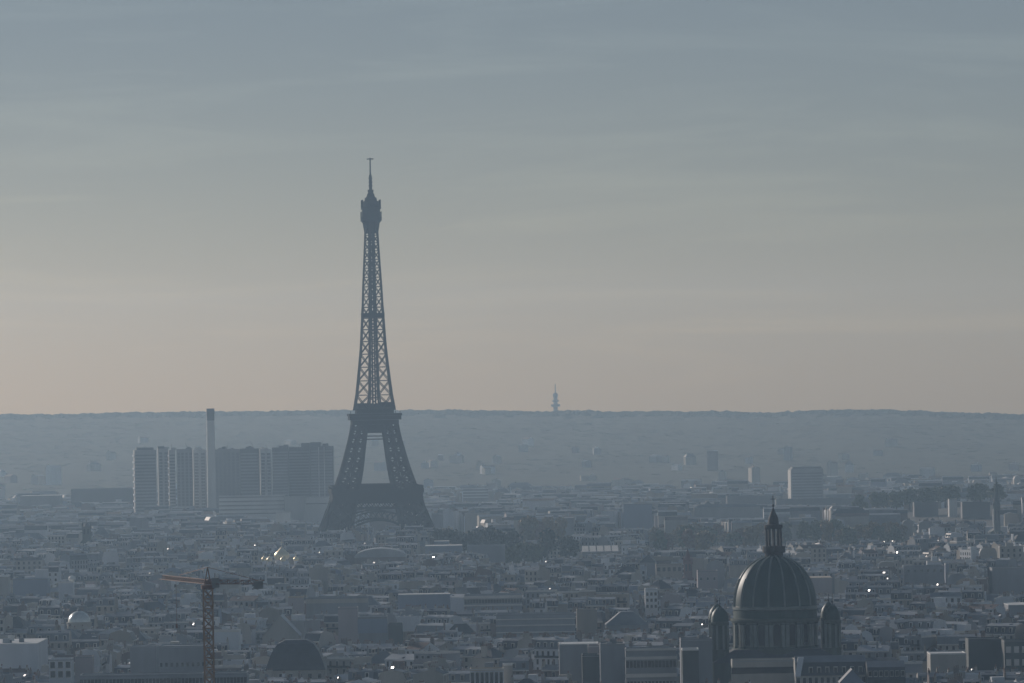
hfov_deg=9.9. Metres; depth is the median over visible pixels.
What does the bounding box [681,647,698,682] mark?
office block
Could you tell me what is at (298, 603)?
flat roof block
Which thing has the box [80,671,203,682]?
flat roof block
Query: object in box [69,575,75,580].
water tank
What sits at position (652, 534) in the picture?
broadleaf tree
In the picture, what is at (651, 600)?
flat roof block
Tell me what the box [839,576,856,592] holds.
apartment building
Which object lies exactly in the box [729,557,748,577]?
apartment building
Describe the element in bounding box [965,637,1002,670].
flat roof block
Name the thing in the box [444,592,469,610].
apartment building
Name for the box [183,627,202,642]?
apartment building
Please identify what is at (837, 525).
broadleaf tree
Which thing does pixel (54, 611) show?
apartment building
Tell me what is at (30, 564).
apartment building
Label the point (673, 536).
broadleaf tree
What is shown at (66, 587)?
flat roof block
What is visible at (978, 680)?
apartment building
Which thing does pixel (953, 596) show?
apartment building
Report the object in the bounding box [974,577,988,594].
apartment building
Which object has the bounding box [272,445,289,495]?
high-rise building
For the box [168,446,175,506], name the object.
high-rise building
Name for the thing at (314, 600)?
window
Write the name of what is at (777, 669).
window
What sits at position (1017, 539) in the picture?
apartment building
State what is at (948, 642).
apartment building
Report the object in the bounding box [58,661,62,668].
window
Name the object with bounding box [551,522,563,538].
broadleaf tree
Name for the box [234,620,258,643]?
apartment building
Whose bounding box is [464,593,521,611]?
office slab
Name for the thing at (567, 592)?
apartment building
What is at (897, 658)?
apartment building
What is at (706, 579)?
flat roof block
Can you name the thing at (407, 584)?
apartment building
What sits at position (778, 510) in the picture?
apartment building
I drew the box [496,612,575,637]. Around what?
office slab
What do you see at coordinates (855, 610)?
apartment building
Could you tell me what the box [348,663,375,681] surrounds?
apartment building
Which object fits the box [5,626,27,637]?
apartment building
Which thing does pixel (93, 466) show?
apartment building
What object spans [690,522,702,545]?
broadleaf tree
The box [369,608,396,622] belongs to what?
apartment building
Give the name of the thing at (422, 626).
apartment building
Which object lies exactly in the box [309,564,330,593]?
apartment building
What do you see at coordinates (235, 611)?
apartment building
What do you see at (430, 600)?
office slab
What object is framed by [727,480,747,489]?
apartment building
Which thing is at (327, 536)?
apartment building
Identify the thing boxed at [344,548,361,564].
apartment building
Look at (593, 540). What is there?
apartment building
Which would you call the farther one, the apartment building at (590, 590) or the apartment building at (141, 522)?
the apartment building at (141, 522)
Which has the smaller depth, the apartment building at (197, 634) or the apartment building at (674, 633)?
the apartment building at (674, 633)
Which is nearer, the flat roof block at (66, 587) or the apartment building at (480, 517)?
the flat roof block at (66, 587)
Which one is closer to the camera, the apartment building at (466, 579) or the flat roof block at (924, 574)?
the apartment building at (466, 579)
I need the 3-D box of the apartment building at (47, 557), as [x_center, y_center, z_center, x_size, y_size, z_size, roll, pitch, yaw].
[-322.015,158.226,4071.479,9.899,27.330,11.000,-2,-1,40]
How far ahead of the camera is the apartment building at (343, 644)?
2420.34 m
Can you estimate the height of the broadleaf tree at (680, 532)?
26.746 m
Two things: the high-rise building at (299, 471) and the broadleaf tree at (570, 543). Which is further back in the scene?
the high-rise building at (299, 471)
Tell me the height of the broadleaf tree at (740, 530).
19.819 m
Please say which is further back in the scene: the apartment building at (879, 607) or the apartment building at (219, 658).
the apartment building at (879, 607)
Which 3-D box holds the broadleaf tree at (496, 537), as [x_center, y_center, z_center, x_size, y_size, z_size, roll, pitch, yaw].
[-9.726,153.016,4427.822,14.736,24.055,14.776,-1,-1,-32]
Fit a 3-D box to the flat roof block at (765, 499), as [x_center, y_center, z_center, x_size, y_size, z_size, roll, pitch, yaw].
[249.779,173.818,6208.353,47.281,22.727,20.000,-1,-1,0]
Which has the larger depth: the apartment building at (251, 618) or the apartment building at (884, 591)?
the apartment building at (884, 591)
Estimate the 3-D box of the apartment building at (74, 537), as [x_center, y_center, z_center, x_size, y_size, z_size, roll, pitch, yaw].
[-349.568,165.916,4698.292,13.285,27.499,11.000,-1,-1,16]
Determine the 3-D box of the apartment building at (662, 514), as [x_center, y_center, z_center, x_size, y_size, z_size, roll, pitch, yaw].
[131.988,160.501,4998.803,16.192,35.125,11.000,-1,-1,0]
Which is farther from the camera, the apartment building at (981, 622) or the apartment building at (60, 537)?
the apartment building at (60, 537)
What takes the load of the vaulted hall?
on the ground
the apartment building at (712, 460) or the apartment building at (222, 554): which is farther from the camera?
the apartment building at (712, 460)
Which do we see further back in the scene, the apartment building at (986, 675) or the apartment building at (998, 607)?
the apartment building at (998, 607)
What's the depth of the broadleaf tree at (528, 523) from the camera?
4869.49 m
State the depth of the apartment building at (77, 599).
3127.08 m
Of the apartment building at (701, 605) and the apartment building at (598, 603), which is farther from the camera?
the apartment building at (701, 605)
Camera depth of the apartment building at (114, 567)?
3767.43 m
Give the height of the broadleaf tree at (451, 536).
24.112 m
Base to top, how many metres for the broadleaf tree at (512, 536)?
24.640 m
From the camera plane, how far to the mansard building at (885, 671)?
2019.27 m
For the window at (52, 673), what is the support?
in the flat roof block at (61, 670)
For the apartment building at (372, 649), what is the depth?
2371.76 m
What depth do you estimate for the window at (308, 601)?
2938.93 m
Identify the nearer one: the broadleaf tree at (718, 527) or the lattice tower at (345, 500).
the lattice tower at (345, 500)
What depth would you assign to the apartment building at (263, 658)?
2352.06 m
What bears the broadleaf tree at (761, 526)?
on the ground
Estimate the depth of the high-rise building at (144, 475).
5898.91 m
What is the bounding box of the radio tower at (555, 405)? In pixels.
[551,384,559,410]
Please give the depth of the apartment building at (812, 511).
5018.82 m
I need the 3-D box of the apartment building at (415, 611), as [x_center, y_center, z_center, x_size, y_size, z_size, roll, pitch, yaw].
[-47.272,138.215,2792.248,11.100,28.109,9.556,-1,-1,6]
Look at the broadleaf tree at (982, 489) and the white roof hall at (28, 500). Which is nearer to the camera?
the broadleaf tree at (982, 489)
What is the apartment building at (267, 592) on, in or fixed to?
on the ground
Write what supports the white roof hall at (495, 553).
on the ground
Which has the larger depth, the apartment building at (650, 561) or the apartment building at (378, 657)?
the apartment building at (650, 561)
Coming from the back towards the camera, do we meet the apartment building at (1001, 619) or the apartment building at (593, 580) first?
the apartment building at (593, 580)
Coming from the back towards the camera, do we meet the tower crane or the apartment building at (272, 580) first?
the apartment building at (272, 580)
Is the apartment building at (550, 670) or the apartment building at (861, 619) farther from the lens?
the apartment building at (861, 619)
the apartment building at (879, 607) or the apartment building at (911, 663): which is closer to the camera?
the apartment building at (911, 663)
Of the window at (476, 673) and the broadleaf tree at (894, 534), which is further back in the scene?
the broadleaf tree at (894, 534)
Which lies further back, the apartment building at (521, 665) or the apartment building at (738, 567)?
the apartment building at (738, 567)
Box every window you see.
[50,662,54,668]
[50,671,55,677]
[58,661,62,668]
[58,671,62,677]
[65,661,70,668]
[66,671,70,677]
[306,599,312,603]
[313,599,319,603]
[347,598,353,602]
[354,598,360,602]
[361,598,367,602]
[471,672,473,682]
[475,672,478,682]
[480,672,483,682]
[485,672,488,682]
[490,672,493,682]
[495,672,497,682]
[499,672,502,682]
[775,667,779,672]
[1006,646,1010,652]
[1006,659,1010,665]
[1014,646,1018,652]
[1014,659,1018,665]
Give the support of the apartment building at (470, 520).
on the ground
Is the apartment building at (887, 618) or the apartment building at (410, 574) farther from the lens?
the apartment building at (410, 574)
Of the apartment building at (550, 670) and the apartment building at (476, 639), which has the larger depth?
the apartment building at (476, 639)
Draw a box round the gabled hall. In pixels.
[262,614,301,643]
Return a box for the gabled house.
[838,668,864,682]
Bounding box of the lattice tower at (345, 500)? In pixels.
[318,158,434,530]
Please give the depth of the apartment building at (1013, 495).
5898.45 m
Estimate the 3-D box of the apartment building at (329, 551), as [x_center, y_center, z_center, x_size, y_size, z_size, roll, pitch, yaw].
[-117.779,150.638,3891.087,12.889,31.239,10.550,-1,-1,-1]
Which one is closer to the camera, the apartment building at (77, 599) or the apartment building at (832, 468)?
the apartment building at (77, 599)
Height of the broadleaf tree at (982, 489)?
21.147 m
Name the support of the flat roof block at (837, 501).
on the ground
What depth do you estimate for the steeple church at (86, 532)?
4395.70 m
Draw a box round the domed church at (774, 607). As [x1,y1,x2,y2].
[708,504,840,682]
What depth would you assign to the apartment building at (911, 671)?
2230.80 m
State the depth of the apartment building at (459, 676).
2108.92 m
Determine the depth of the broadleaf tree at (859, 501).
5360.17 m
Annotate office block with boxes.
[276,512,290,521]
[284,496,305,521]
[305,496,328,523]
[625,646,676,682]
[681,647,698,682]
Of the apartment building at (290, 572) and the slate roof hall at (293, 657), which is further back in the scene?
the apartment building at (290, 572)
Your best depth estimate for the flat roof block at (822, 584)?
3338.59 m
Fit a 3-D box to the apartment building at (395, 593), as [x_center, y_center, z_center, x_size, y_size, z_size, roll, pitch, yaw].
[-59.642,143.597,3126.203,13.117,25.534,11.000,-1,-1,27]
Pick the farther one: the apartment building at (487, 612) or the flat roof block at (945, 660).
the apartment building at (487, 612)
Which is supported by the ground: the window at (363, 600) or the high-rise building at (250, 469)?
the high-rise building at (250, 469)
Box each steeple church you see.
[79,520,95,544]
[682,547,696,581]
[988,478,1003,533]
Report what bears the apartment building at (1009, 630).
on the ground
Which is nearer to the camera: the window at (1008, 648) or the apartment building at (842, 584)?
the window at (1008, 648)
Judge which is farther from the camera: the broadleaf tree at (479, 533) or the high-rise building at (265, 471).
the high-rise building at (265, 471)
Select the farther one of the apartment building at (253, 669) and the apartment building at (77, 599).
the apartment building at (77, 599)
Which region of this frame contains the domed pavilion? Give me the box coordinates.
[66,608,91,628]
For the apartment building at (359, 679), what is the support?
on the ground
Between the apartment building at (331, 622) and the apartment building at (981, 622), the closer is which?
the apartment building at (981, 622)
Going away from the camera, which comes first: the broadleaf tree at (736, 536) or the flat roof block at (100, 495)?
the broadleaf tree at (736, 536)
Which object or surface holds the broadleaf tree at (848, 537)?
on the ground
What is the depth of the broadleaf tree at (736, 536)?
4708.86 m
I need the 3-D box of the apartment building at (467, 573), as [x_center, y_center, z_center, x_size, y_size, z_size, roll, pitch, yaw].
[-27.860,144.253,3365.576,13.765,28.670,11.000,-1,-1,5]
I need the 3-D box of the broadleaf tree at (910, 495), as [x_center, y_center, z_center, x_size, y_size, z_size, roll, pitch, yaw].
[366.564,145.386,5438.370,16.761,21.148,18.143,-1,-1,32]
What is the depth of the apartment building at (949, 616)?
2580.85 m
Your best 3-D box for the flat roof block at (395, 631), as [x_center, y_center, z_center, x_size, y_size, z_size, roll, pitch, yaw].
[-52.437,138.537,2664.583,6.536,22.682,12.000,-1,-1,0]
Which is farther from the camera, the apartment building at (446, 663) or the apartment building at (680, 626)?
the apartment building at (680, 626)
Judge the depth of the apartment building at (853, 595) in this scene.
2875.04 m
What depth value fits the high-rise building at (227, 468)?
5998.88 m
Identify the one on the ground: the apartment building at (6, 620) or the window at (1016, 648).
the apartment building at (6, 620)
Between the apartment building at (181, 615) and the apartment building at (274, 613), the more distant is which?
the apartment building at (274, 613)
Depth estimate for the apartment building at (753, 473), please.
7778.64 m
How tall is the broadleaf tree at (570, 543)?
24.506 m
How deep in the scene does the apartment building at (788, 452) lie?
8813.20 m
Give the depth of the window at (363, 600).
2938.93 m
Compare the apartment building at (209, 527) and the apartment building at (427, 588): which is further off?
the apartment building at (209, 527)
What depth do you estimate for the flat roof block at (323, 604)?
2938.67 m
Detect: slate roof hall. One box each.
[265,639,326,678]
[605,611,648,631]
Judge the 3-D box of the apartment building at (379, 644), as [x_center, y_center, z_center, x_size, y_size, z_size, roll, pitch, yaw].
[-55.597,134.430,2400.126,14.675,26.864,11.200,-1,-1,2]
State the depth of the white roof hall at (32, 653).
2328.79 m
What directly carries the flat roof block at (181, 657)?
on the ground
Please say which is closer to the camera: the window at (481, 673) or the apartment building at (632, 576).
the window at (481, 673)
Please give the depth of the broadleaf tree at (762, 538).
4754.23 m
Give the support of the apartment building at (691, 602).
on the ground
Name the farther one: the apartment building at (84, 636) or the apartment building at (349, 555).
the apartment building at (349, 555)
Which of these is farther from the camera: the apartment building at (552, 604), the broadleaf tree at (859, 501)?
the broadleaf tree at (859, 501)
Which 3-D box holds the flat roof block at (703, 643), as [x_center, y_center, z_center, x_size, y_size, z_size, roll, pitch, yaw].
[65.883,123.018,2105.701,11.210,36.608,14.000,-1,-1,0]
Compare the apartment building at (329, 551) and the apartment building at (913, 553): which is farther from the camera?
the apartment building at (329, 551)
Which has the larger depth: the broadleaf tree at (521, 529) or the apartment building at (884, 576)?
the broadleaf tree at (521, 529)
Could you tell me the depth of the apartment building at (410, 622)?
2778.15 m
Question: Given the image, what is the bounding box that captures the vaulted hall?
[354,547,406,566]
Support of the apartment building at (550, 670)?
on the ground
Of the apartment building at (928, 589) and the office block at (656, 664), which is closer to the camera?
the office block at (656, 664)
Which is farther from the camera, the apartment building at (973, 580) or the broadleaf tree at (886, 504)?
the broadleaf tree at (886, 504)
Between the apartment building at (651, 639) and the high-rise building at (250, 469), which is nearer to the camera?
the apartment building at (651, 639)
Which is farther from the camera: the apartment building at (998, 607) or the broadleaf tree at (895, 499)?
the broadleaf tree at (895, 499)
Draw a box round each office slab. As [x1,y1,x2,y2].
[219,495,284,519]
[398,593,450,609]
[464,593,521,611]
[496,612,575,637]
[731,658,793,682]
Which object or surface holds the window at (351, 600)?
in the flat roof block at (323, 604)
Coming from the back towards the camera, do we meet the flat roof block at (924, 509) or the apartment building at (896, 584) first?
the flat roof block at (924, 509)
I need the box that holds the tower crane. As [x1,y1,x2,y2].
[160,567,263,682]
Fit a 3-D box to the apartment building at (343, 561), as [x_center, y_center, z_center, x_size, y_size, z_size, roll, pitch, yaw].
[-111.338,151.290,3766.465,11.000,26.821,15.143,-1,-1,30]
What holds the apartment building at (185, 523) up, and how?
on the ground
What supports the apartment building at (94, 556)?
on the ground
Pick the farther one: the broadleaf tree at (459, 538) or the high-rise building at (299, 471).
the high-rise building at (299, 471)
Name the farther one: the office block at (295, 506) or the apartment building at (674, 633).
the office block at (295, 506)
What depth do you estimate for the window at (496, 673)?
2083.50 m
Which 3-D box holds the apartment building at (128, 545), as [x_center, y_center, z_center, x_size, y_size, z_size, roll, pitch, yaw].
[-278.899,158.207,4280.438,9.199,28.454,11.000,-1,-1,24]
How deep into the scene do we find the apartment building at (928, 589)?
2966.82 m
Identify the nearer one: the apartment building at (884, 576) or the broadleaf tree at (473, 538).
the apartment building at (884, 576)
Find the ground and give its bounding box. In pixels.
[0,413,1023,562]
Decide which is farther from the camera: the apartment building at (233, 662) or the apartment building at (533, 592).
the apartment building at (533, 592)
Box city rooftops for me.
[0,436,1023,682]
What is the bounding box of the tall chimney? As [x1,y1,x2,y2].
[206,408,215,507]
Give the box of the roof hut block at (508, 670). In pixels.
[503,663,512,682]
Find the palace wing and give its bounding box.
[581,545,619,556]
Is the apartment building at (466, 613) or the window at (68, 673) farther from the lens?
the apartment building at (466, 613)
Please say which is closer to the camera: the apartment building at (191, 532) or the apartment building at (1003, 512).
the apartment building at (1003, 512)
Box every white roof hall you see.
[0,635,47,671]
[20,495,62,506]
[425,544,461,553]
[434,540,448,544]
[467,544,504,563]
[1002,602,1023,615]
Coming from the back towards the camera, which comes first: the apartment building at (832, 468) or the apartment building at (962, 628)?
the apartment building at (832, 468)
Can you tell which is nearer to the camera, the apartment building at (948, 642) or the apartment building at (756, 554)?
the apartment building at (948, 642)
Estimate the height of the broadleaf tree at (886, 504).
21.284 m
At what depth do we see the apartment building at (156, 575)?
3359.17 m
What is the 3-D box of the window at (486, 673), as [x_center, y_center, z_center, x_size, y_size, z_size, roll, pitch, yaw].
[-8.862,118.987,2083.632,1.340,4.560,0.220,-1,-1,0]
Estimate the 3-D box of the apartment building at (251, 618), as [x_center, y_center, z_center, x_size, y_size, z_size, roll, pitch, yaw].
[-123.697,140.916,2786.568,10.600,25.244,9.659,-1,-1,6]
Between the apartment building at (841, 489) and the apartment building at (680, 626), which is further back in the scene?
the apartment building at (841, 489)
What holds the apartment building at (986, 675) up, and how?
on the ground
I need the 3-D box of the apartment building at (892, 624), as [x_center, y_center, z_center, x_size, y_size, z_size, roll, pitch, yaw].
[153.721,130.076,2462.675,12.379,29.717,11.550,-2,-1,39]
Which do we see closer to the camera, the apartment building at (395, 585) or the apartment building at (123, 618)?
the apartment building at (123, 618)
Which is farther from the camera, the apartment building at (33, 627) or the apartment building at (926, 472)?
the apartment building at (926, 472)
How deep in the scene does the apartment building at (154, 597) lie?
3160.88 m
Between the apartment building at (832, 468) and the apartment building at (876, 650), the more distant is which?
the apartment building at (832, 468)
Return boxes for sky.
[0,0,1023,414]
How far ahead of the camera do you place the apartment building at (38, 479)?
8271.89 m
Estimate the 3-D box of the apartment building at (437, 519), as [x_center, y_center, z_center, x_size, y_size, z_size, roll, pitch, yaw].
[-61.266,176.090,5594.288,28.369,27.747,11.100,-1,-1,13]
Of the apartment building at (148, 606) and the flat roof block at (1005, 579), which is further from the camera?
the flat roof block at (1005, 579)
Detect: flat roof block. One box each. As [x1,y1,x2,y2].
[0,575,10,595]
[13,569,49,595]
[49,657,73,682]
[58,581,74,600]
[71,488,133,503]
[75,655,93,682]
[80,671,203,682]
[130,644,158,672]
[158,643,208,671]
[215,671,248,682]
[288,596,303,612]
[306,596,368,617]
[338,606,357,643]
[358,615,387,643]
[388,623,402,644]
[463,487,487,501]
[559,641,598,682]
[576,608,596,636]
[582,653,599,682]
[588,644,599,679]
[599,639,624,682]
[623,503,651,528]
[645,588,657,615]
[656,563,681,579]
[679,635,712,682]
[693,503,759,518]
[697,570,717,589]
[726,495,771,503]
[775,497,871,507]
[810,576,831,594]
[903,565,943,584]
[913,502,937,516]
[927,651,966,671]
[948,499,956,516]
[961,501,989,518]
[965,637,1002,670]
[989,566,1023,593]
[1001,639,1023,671]
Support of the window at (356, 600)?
in the flat roof block at (323, 604)
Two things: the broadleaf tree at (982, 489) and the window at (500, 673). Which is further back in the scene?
the broadleaf tree at (982, 489)
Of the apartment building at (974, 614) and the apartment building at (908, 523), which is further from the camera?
the apartment building at (908, 523)
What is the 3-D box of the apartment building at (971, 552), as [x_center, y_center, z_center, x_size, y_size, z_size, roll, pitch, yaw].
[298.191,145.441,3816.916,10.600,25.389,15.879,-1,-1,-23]
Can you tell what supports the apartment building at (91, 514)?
on the ground
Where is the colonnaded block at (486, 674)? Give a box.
[470,667,503,682]
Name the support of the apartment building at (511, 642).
on the ground
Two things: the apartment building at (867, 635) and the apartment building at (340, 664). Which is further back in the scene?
the apartment building at (867, 635)
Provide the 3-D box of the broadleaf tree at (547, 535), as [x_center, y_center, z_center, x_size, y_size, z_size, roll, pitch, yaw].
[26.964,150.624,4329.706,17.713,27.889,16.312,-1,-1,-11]
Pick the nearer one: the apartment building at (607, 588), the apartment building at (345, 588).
the apartment building at (607, 588)
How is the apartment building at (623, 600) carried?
on the ground
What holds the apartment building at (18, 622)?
on the ground
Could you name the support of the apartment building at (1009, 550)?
on the ground
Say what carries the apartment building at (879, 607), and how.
on the ground
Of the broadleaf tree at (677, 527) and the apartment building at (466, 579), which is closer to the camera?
the apartment building at (466, 579)
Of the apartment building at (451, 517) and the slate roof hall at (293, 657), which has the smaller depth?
the slate roof hall at (293, 657)
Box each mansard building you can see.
[794,655,865,682]
[865,660,905,682]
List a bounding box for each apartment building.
[0,594,18,603]
[0,611,12,633]
[0,612,29,628]
[2,601,27,615]
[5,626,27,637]
[10,533,46,541]
[15,548,45,555]
[16,555,41,573]
[19,593,52,605]
[24,524,48,535]
[27,620,60,637]
[31,474,45,484]
[36,551,55,564]
[36,628,71,649]
[38,597,59,606]
[38,603,62,617]
[40,524,80,529]
[41,564,60,584]
[46,464,61,484]
[47,532,66,544]
[57,624,83,639]
[60,552,87,571]
[62,592,92,604]
[66,532,81,542]
[72,635,101,647]
[74,626,105,633]
[75,645,103,672]
[76,572,100,583]
[76,585,106,597]
[76,649,111,672]
[78,511,107,517]
[78,629,109,644]
[86,461,100,470]
[87,551,103,560]
[96,593,117,615]
[98,638,123,657]
[100,643,120,672]
[102,549,118,564]
[102,562,119,577]
[108,625,136,644]
[112,610,137,623]
[114,659,129,672]
[118,540,135,549]
[126,625,162,632]
[129,516,148,528]
[132,626,149,644]
[134,597,168,610]
[135,578,155,592]
[145,591,172,601]
[147,539,166,552]
[148,610,170,627]
[149,572,170,589]
[153,555,177,564]
[161,608,192,620]
[164,619,201,630]
[171,629,192,643]
[179,527,203,537]
[180,593,200,604]
[181,521,219,528]
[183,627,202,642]
[184,621,221,630]
[187,637,228,650]
[197,603,221,623]
[198,524,236,530]
[202,548,227,565]
[204,563,224,577]
[205,589,226,607]
[208,647,224,664]
[209,665,241,671]
[210,628,240,649]
[215,651,245,659]
[216,573,241,592]
[220,605,244,617]
[223,618,251,643]
[223,659,247,664]
[224,646,251,663]
[229,563,252,576]
[229,594,263,607]
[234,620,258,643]
[237,547,257,563]
[237,613,261,628]
[241,662,265,676]
[248,586,277,597]
[249,571,266,589]
[251,650,269,663]
[258,602,285,622]
[267,575,285,585]
[278,566,298,582]
[286,543,310,550]
[286,584,315,596]
[289,614,320,638]
[290,576,310,586]
[293,537,317,544]
[304,626,335,648]
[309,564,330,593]
[311,540,332,552]
[320,531,336,542]
[322,648,344,675]
[323,546,342,558]
[324,610,337,634]
[325,557,350,566]
[327,583,351,593]
[327,637,353,651]
[327,655,370,678]
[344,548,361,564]
[347,674,380,682]
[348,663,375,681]
[356,639,392,651]
[358,642,399,652]
[363,583,391,595]
[366,646,398,663]
[369,509,404,537]
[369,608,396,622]
[372,581,398,589]
[372,602,392,613]
[377,662,412,682]
[378,571,402,579]
[384,588,412,599]
[384,648,413,668]
[387,569,415,578]
[396,534,416,542]
[397,614,421,630]
[399,542,420,553]
[399,580,426,588]
[400,604,423,616]
[404,633,444,645]
[405,636,439,653]
[407,637,454,650]
[412,654,442,668]
[413,661,449,682]
[414,619,453,633]
[414,650,459,666]
[419,584,441,592]
[422,557,441,566]
[422,611,462,623]
[423,604,448,614]
[423,655,456,670]
[431,512,462,534]
[435,625,458,637]
[439,575,457,584]
[441,666,477,682]
[443,508,458,531]
[443,620,478,635]
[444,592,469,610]
[448,608,474,616]
[450,569,474,576]
[453,502,480,508]
[453,637,487,645]
[455,584,480,593]
[462,574,487,586]
[462,643,494,667]
[465,510,489,535]
[469,617,490,635]
[471,643,503,666]
[474,566,493,583]
[475,606,508,616]
[477,514,501,526]
[487,581,503,592]
[499,653,532,673]
[502,631,532,651]
[503,643,534,656]
[514,513,535,541]
[522,498,554,509]
[524,564,549,581]
[525,587,556,607]
[526,671,570,682]
[530,597,546,611]
[533,594,559,611]
[534,633,577,669]
[536,515,573,537]
[541,659,558,676]
[544,564,561,576]
[555,586,578,597]
[556,575,584,582]
[570,566,584,577]
[574,520,592,533]
[579,585,595,597]
[581,534,607,550]
[584,575,614,586]
[586,594,616,609]
[587,481,611,489]
[587,608,611,631]
[591,524,607,535]
[596,580,629,595]
[596,592,629,607]
[601,510,617,527]
[605,604,639,616]
[617,570,642,582]
[632,591,644,613]
[633,637,673,646]
[640,553,656,576]
[641,632,664,641]
[648,578,671,592]
[653,552,679,562]
[654,612,692,630]
[658,502,687,511]
[658,510,676,523]
[659,590,683,611]
[660,601,692,617]
[664,517,687,545]
[665,627,702,638]
[671,620,702,630]
[683,453,695,464]
[685,593,715,607]
[692,493,717,499]
[692,554,706,578]
[696,597,727,610]
[707,450,717,470]
[707,558,724,588]
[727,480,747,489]
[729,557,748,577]
[733,519,751,531]
[746,549,764,560]
[748,465,759,481]
[763,507,789,517]
[764,514,790,521]
[783,446,792,459]
[790,506,819,521]
[790,520,815,540]
[790,555,810,567]
[796,544,825,561]
[827,461,837,475]
[828,567,854,593]
[831,507,867,519]
[835,513,868,539]
[837,484,855,493]
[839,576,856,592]
[840,603,873,617]
[840,611,876,623]
[841,619,857,629]
[841,626,873,640]
[841,633,863,654]
[845,589,878,598]
[857,572,889,580]
[857,595,883,608]
[857,639,891,656]
[858,547,877,556]
[861,618,897,628]
[863,582,892,597]
[865,651,899,660]
[866,621,892,644]
[869,513,899,541]
[870,614,903,621]
[871,478,886,486]
[873,600,899,615]
[875,576,900,589]
[885,615,910,628]
[885,642,902,656]
[887,608,922,617]
[891,587,912,607]
[892,629,911,649]
[893,509,907,521]
[894,548,921,556]
[899,656,922,665]
[901,649,944,660]
[902,518,913,539]
[904,631,935,649]
[905,664,922,677]
[906,613,946,630]
[908,536,927,548]
[909,596,935,610]
[917,518,933,531]
[919,482,942,488]
[920,467,934,477]
[924,584,948,593]
[927,668,967,682]
[929,524,944,535]
[930,588,961,602]
[933,672,980,682]
[934,597,957,606]
[937,610,964,621]
[937,631,977,650]
[942,476,962,481]
[943,665,968,678]
[944,542,969,558]
[946,616,977,629]
[948,572,968,585]
[950,537,973,546]
[955,624,978,634]
[956,572,979,584]
[960,547,979,558]
[962,586,984,601]
[966,608,1000,619]
[968,600,1005,613]
[969,667,996,680]
[974,556,998,593]
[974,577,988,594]
[977,609,1015,625]
[979,546,996,558]
[984,613,1012,623]
[985,617,1023,638]
[986,676,1016,682]
[993,507,1016,525]
[994,593,1015,604]
[995,557,1017,566]
[999,543,1022,558]
[1004,512,1017,525]
[1007,490,1023,499]
[1007,534,1023,544]
[1013,499,1021,522]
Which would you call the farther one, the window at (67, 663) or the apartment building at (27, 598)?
the apartment building at (27, 598)
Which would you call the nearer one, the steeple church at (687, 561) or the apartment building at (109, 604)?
the apartment building at (109, 604)
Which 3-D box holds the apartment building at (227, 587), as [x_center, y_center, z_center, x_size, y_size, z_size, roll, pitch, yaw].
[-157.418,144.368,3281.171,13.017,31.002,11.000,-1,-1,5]
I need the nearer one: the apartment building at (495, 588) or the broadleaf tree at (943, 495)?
the apartment building at (495, 588)
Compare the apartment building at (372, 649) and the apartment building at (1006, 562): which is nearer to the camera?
the apartment building at (372, 649)
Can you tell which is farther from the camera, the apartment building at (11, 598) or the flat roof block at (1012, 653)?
the apartment building at (11, 598)
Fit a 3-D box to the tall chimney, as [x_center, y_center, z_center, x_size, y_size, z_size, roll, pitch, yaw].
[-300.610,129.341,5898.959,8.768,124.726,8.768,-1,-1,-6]
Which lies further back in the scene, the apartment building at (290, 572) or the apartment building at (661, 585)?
the apartment building at (290, 572)
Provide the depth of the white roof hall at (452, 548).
4178.59 m
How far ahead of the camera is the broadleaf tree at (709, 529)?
4715.34 m
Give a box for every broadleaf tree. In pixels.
[432,528,450,543]
[448,529,457,543]
[453,531,470,551]
[466,530,481,544]
[477,530,484,543]
[481,525,495,543]
[488,529,508,548]
[503,529,523,546]
[505,546,521,562]
[514,542,529,559]
[518,520,523,535]
[519,515,538,541]
[526,543,543,562]
[534,520,544,539]
[537,528,560,559]
[542,516,553,529]
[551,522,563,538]
[555,517,567,536]
[559,535,580,557]
[648,526,658,541]
[653,529,667,549]
[655,532,673,549]
[668,532,678,549]
[672,525,682,537]
[677,523,694,548]
[681,528,695,548]
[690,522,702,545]
[694,530,715,549]
[698,526,717,545]
[712,523,723,545]
[715,531,734,545]
[724,532,743,545]
[734,527,743,544]
[742,525,760,545]
[757,522,771,533]
[759,528,771,543]
[771,531,783,545]
[780,521,791,546]
[796,519,809,539]
[807,519,824,540]
[820,520,833,540]
[830,519,844,536]
[832,528,842,540]
[838,525,857,545]
[851,494,867,507]
[853,523,866,537]
[862,521,881,539]
[868,491,885,507]
[871,525,885,540]
[880,490,890,507]
[882,521,899,532]
[884,525,904,541]
[887,490,903,508]
[898,524,907,535]
[901,488,918,510]
[917,487,935,501]
[930,485,942,501]
[935,485,955,507]
[948,484,960,498]
[966,485,981,501]
[971,483,989,501]
[988,482,1007,499]
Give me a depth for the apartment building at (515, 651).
2277.13 m
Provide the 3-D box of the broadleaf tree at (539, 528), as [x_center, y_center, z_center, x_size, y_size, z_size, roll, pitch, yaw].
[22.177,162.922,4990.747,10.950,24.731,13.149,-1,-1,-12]
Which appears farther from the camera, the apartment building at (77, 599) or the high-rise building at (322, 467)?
the high-rise building at (322, 467)
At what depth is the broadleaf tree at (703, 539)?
4537.15 m
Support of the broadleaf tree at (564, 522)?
on the ground
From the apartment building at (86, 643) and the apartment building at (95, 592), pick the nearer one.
the apartment building at (86, 643)
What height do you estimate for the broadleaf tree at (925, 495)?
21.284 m
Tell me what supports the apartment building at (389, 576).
on the ground
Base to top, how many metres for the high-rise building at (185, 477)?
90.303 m
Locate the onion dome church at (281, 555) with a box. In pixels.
[261,541,298,564]

